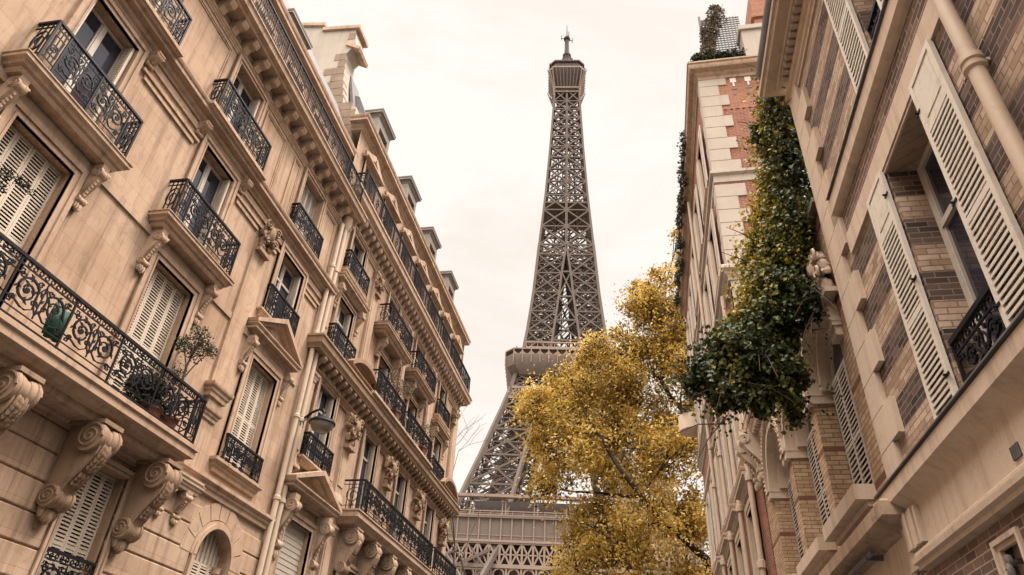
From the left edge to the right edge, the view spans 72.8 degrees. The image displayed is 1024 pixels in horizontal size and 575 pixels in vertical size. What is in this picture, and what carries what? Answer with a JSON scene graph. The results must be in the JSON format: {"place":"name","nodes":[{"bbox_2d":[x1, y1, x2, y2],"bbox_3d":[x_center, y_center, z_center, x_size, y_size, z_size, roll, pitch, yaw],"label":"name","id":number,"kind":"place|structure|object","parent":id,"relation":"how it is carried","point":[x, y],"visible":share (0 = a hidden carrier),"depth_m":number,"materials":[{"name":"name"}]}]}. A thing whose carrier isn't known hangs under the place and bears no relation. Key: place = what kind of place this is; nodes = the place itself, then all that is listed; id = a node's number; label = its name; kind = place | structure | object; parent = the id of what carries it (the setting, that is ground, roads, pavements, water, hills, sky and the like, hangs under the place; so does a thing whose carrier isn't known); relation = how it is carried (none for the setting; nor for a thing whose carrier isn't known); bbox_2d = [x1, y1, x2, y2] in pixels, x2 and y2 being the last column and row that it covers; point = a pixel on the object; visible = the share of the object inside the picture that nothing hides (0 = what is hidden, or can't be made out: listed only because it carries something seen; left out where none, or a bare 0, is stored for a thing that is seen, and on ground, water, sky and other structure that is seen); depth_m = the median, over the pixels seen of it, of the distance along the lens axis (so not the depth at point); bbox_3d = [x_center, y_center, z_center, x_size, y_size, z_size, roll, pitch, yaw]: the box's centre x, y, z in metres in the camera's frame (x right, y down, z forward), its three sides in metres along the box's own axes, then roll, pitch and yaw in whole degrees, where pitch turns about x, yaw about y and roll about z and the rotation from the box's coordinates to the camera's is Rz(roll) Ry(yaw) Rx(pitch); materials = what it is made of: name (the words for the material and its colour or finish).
{"place":"outdoors","nodes":[
{"label":"outdoors","id":0,"kind":"place"},
{"bbox_2d":[447,407,502,574],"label":"bare tree","id":1,"kind":"object","parent":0,"point":[453,535],"visible":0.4,"depth_m":39.73,"materials":[{"name":"brown plant"}]},
{"bbox_2d":[287,0,747,556],"label":"sky","id":2,"kind":"structure","parent":0,"point":[461,86],"materials":[{"name":"white"}]},
{"label":"ground","id":3,"kind":"structure","parent":0,"visible":0},
{"bbox_2d":[0,0,367,574],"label":"apartment house","id":4,"kind":"structure","parent":3,"relation":"on","point":[178,165],"depth_m":14.13,"materials":[{"name":"stone"}]},
{"bbox_2d":[0,162,35,195],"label":"potted shrub","id":5,"kind":"object","parent":4,"relation":"on","point":[20,182],"visible":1,"depth_m":10.39,"materials":[{"name":"green plant"}]},
{"bbox_2d":[0,124,61,284],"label":"window","id":6,"kind":"structure","parent":4,"relation":"in","point":[20,211],"depth_m":11.42,"materials":[{"name":"beige wood"}]},
{"bbox_2d":[41,302,73,342],"bbox_3d":[-7.199,0.566,10.970,0.100,0.562,0.380,-3,-35,10],"label":"watering can","id":7,"kind":"object","parent":4,"relation":"hanging from","point":[60,325],"visible":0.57,"depth_m":10.93,"materials":[{"name":"green metal"}]},
{"bbox_2d":[37,471,115,574],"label":"window","id":8,"kind":"structure","parent":4,"relation":"in","point":[76,529],"depth_m":12.29,"materials":[{"name":"beige wood"}]},
{"bbox_2d":[52,0,134,120],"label":"window","id":9,"kind":"structure","parent":4,"relation":"in","point":[92,33],"depth_m":13.29,"materials":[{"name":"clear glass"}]},
{"bbox_2d":[108,267,183,403],"bbox_3d":[-7.514,1.143,13.936,0.120,3.250,1.350,-3,-35,10],"label":"window","id":10,"kind":"structure","parent":4,"relation":"in","point":[152,324],"depth_m":14.38,"materials":[{"name":"beige wood"}]},
{"bbox_2d":[121,374,173,418],"bbox_3d":[-6.842,2.110,13.195,0.547,0.946,1.602,-3,-35,10],"label":"potted shrub","id":11,"kind":"object","parent":4,"relation":"on","point":[145,405],"visible":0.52,"depth_m":12.98,"materials":[{"name":"green plant"}]},
{"bbox_2d":[149,0,160,11],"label":"window","id":12,"kind":"structure","parent":4,"relation":"in","point":[159,3],"depth_m":14.85,"materials":[{"name":"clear glass"}]},
{"bbox_2d":[159,325,218,428],"bbox_3d":[-6.657,1.908,14.272,0.629,2.507,1.239,-3,-35,10],"label":"potted tree","id":13,"kind":"object","parent":4,"relation":"on","point":[207,349],"visible":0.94,"depth_m":14.48,"materials":[{"name":"green plant"}]},
{"bbox_2d":[190,560,211,574],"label":"window","id":14,"kind":"structure","parent":4,"relation":"in","point":[198,568],"depth_m":15.44,"materials":[{"name":"beige wood"}]},
{"bbox_2d":[178,156,230,247],"bbox_3d":[-7.257,-1.917,16.002,0.280,2.550,1.240,-3,-35,10],"label":"window","id":15,"kind":"structure","parent":4,"relation":"in","point":[206,180],"depth_m":16.55,"materials":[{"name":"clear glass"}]},
{"bbox_2d":[222,75,260,143],"bbox_3d":[-7.107,-4.485,17.750,0.280,2.230,1.240,-3,-35,10],"label":"window","id":16,"kind":"structure","parent":4,"relation":"in","point":[253,105],"depth_m":18.28,"materials":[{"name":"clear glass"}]},
{"bbox_2d":[224,365,268,473],"bbox_3d":[-6.788,3.295,17.392,0.120,2.750,1.350,-3,-35,10],"label":"window","id":17,"kind":"structure","parent":4,"relation":"in","point":[246,421],"depth_m":17.73,"materials":[{"name":"beige wood"}]},
{"bbox_2d":[268,261,300,317],"bbox_3d":[-6.531,0.235,19.457,0.280,2.150,1.300,-3,-35,10],"label":"window","id":18,"kind":"structure","parent":4,"relation":"in","point":[287,284],"depth_m":20.06,"materials":[{"name":"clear glass"}]},
{"bbox_2d":[295,184,316,238],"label":"window","id":19,"kind":"structure","parent":4,"relation":"in","point":[308,201],"depth_m":21.61,"materials":[{"name":"beige glass"}]},
{"bbox_2d":[268,22,471,574],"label":"apartment house","id":20,"kind":"structure","parent":3,"relation":"on","point":[372,489],"depth_m":26.28,"materials":[{"name":"stone"}]},
{"bbox_2d":[275,523,304,574],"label":"window","id":21,"kind":"structure","parent":20,"relation":"in","point":[290,553],"depth_m":19.25,"materials":[{"name":"beige wood"}]},
{"bbox_2d":[300,408,334,433],"bbox_3d":[-5.497,3.757,19.599,1.075,0.732,0.750,-3,-35,10],"label":"street lamp","id":22,"kind":"object","parent":20,"relation":"attached to","point":[323,423],"visible":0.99,"depth_m":19.31,"materials":[{"name":"black metal"}]},
{"bbox_2d":[306,387,333,466],"bbox_3d":[-5.984,4.250,21.129,0.240,2.650,1.240,-3,-35,10],"label":"window","id":23,"kind":"structure","parent":20,"relation":"in","point":[325,402],"depth_m":21.75,"materials":[{"name":"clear glass"}]},
{"bbox_2d":[332,305,351,354],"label":"window","id":24,"kind":"structure","parent":20,"relation":"in","point":[343,320],"depth_m":23.65,"materials":[{"name":"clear glass"}]},
{"bbox_2d":[349,241,364,281],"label":"window","id":25,"kind":"structure","parent":20,"relation":"in","point":[360,254],"depth_m":25.28,"materials":[{"name":"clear glass"}]},
{"bbox_2d":[352,437,375,509],"bbox_3d":[-5.290,6.494,24.367,0.240,2.650,1.240,-3,-35,10],"label":"window","id":26,"kind":"structure","parent":20,"relation":"in","point":[369,448],"depth_m":24.89,"materials":[{"name":"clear glass"}]},
{"bbox_2d":[377,363,387,398],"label":"window","id":27,"kind":"structure","parent":20,"relation":"in","point":[385,371],"depth_m":26.97,"materials":[{"name":"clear glass"}]},
{"bbox_2d":[387,305,396,329],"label":"window","id":28,"kind":"structure","parent":20,"relation":"in","point":[388,317],"depth_m":28.39,"materials":[{"name":"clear glass"}]},
{"bbox_2d":[390,473,405,539],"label":"window","id":29,"kind":"structure","parent":20,"relation":"in","point":[399,496],"depth_m":28.06,"materials":[{"name":"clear glass"}]},
{"bbox_2d":[385,368,413,418],"bbox_3d":[-4.433,4.218,26.848,0.700,1.979,2.497,-8,-36,17],"label":"potted shrub","id":30,"kind":"object","parent":20,"relation":"on","point":[398,389],"visible":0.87,"depth_m":26.75,"materials":[{"name":"green plant"}]},
{"bbox_2d":[405,404,415,437],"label":"window","id":31,"kind":"structure","parent":20,"relation":"in","point":[409,408],"depth_m":29.97,"materials":[{"name":"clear glass"}]},
{"bbox_2d":[414,349,420,372],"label":"window","id":32,"kind":"structure","parent":20,"relation":"in","point":[415,366],"depth_m":31.52,"materials":[{"name":"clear glass"}]},
{"bbox_2d":[421,506,431,563],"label":"window","id":33,"kind":"structure","parent":20,"relation":"in","point":[428,516],"depth_m":31.43,"materials":[{"name":"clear glass"}]},
{"bbox_2d":[418,418,436,453],"bbox_3d":[-3.717,6.460,29.919,0.572,1.797,1.582,-10,-36,18],"label":"potted shrub","id":34,"kind":"object","parent":20,"relation":"on","point":[430,432],"visible":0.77,"depth_m":29.99,"materials":[{"name":"green plant"}]},
{"bbox_2d":[432,442,439,475],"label":"window","id":35,"kind":"structure","parent":20,"relation":"in","point":[436,446],"depth_m":33.34,"materials":[{"name":"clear glass"}]},
{"bbox_2d":[438,389,444,417],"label":"window","id":36,"kind":"structure","parent":20,"relation":"in","point":[442,394],"depth_m":34.99,"materials":[{"name":"glass"}]},
{"bbox_2d":[443,32,705,574],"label":"iron lattice tower","id":37,"kind":"structure","parent":3,"relation":"on","point":[506,538],"depth_m":239.00,"materials":[{"name":"metal"}]},
{"bbox_2d":[504,201,712,574],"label":"plane tree","id":38,"kind":"object","parent":3,"relation":"on","point":[627,388],"visible":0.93,"depth_m":44.77,"materials":[{"name":"yellow plant"}]},
{"bbox_2d":[678,0,792,574],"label":"brick house","id":39,"kind":"structure","parent":3,"relation":"on","point":[718,188],"depth_m":24.10,"materials":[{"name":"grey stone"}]},
{"bbox_2d":[674,130,687,308],"bbox_3d":[7.985,-2.514,32.901,0.589,1.098,13.031,-3,-35,10],"label":"trailing ivy","id":40,"kind":"object","parent":39,"relation":"attached to","point":[680,209],"visible":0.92,"depth_m":31.70,"materials":[{"name":"green plant"}]},
{"bbox_2d":[686,311,692,369],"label":"window","id":41,"kind":"structure","parent":39,"relation":"in","point":[688,311],"depth_m":34.53,"materials":[{"name":"glass"}]},
{"bbox_2d":[688,275,695,340],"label":"window","id":42,"kind":"structure","parent":39,"relation":"in","point":[690,275],"depth_m":32.06,"materials":[{"name":"glass"}]},
{"bbox_2d":[690,261,696,315],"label":"window","id":43,"kind":"structure","parent":39,"relation":"in","point":[691,261],"depth_m":30.67,"materials":[{"name":"glass"}]},
{"bbox_2d":[694,398,700,440],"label":"window","id":44,"kind":"structure","parent":39,"relation":"in","point":[694,398],"depth_m":32.04,"materials":[{"name":"glass"}]},
{"bbox_2d":[693,184,702,273],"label":"window","id":45,"kind":"structure","parent":39,"relation":"in","point":[696,195],"depth_m":27.09,"materials":[{"name":"glass"}]},
{"bbox_2d":[696,125,707,224],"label":"window","id":46,"kind":"structure","parent":39,"relation":"in","point":[699,132],"depth_m":24.57,"materials":[{"name":"glass"}]},
{"bbox_2d":[703,265,713,331],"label":"window","id":47,"kind":"structure","parent":39,"relation":"in","point":[707,276],"depth_m":24.78,"materials":[{"name":"glass"}]},
{"bbox_2d":[705,493,715,568],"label":"window","id":48,"kind":"structure","parent":39,"relation":"in","point":[708,493],"depth_m":29.45,"materials":[{"name":"glass"}]},
{"bbox_2d":[699,4,726,53],"bbox_3d":[7.676,-9.654,26.727,1.480,3.967,0.727,-3,-35,10],"label":"climbing shrub","id":49,"kind":"object","parent":39,"relation":"on","point":[708,43],"visible":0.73,"depth_m":26.88,"materials":[{"name":"green plant"}]},
{"bbox_2d":[709,486,716,548],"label":"window","id":50,"kind":"structure","parent":39,"relation":"in","point":[709,486],"depth_m":28.04,"materials":[{"name":"glass"}]},
{"bbox_2d":[707,209,720,302],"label":"window","id":51,"kind":"structure","parent":39,"relation":"in","point":[712,217],"depth_m":22.42,"materials":[{"name":"glass"}]},
{"bbox_2d":[690,47,745,61],"bbox_3d":[7.713,-8.396,25.609,2.359,0.874,0.740,-3,-35,10],"label":"planter hedge","id":52,"kind":"object","parent":39,"relation":"on","point":[706,55],"visible":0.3,"depth_m":25.45,"materials":[{"name":"green plant"}]},
{"bbox_2d":[714,457,722,526],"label":"window","id":53,"kind":"structure","parent":39,"relation":"in","point":[715,468],"depth_m":25.50,"materials":[{"name":"glass"}]},
{"bbox_2d":[719,421,733,501],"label":"window","id":54,"kind":"structure","parent":39,"relation":"in","point":[721,437],"depth_m":22.87,"materials":[{"name":"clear glass"}]},
{"bbox_2d":[729,410,742,472],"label":"window","id":55,"kind":"structure","parent":39,"relation":"in","point":[730,412],"depth_m":20.28,"materials":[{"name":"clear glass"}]},
{"bbox_2d":[755,0,1023,574],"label":"brick house","id":56,"kind":"structure","parent":3,"relation":"on","point":[908,116],"depth_m":6.72,"materials":[{"name":"beige stone"}]},
{"bbox_2d":[655,63,842,474],"bbox_3d":[3.692,-0.882,11.037,3.156,8.001,2.155,-3,-35,10],"label":"ivy","id":57,"kind":"object","parent":56,"relation":"attached to","point":[754,362],"visible":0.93,"depth_m":9.80,"materials":[{"name":"green plant"}]},
{"bbox_2d":[735,197,916,574],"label":"arcaded wing","id":58,"kind":"structure","parent":56,"relation":"attached to","point":[823,483],"depth_m":10.88,"materials":[{"name":"beige stone"}]},
{"bbox_2d":[787,467,803,560],"bbox_3d":[5.948,4.411,14.237,0.100,3.190,2.030,-3,-35,10],"label":"window shutter","id":59,"kind":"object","parent":58,"relation":"in","point":[795,520],"depth_m":14.82,"materials":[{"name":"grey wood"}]},
{"bbox_2d":[805,417,829,526],"bbox_3d":[5.523,3.036,12.254,0.100,3.190,2.030,-3,-35,10],"label":"window shutter","id":60,"kind":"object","parent":58,"relation":"in","point":[810,443],"depth_m":12.73,"materials":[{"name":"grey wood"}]},
{"bbox_2d":[830,336,874,483],"bbox_3d":[5.098,1.662,10.271,0.100,3.190,2.030,-3,-35,10],"label":"window","id":61,"kind":"structure","parent":58,"relation":"in","point":[861,472],"depth_m":10.59,"materials":[{"name":"beige wood"}]},
{"bbox_2d":[824,0,883,93],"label":"window shutter","id":62,"kind":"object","parent":56,"relation":"in","point":[848,31],"depth_m":8.26,"materials":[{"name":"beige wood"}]},
{"bbox_2d":[866,38,1023,419],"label":"window","id":63,"kind":"structure","parent":56,"relation":"in","point":[931,88],"depth_m":6.20,"materials":[{"name":"beige wood"}]}
]}

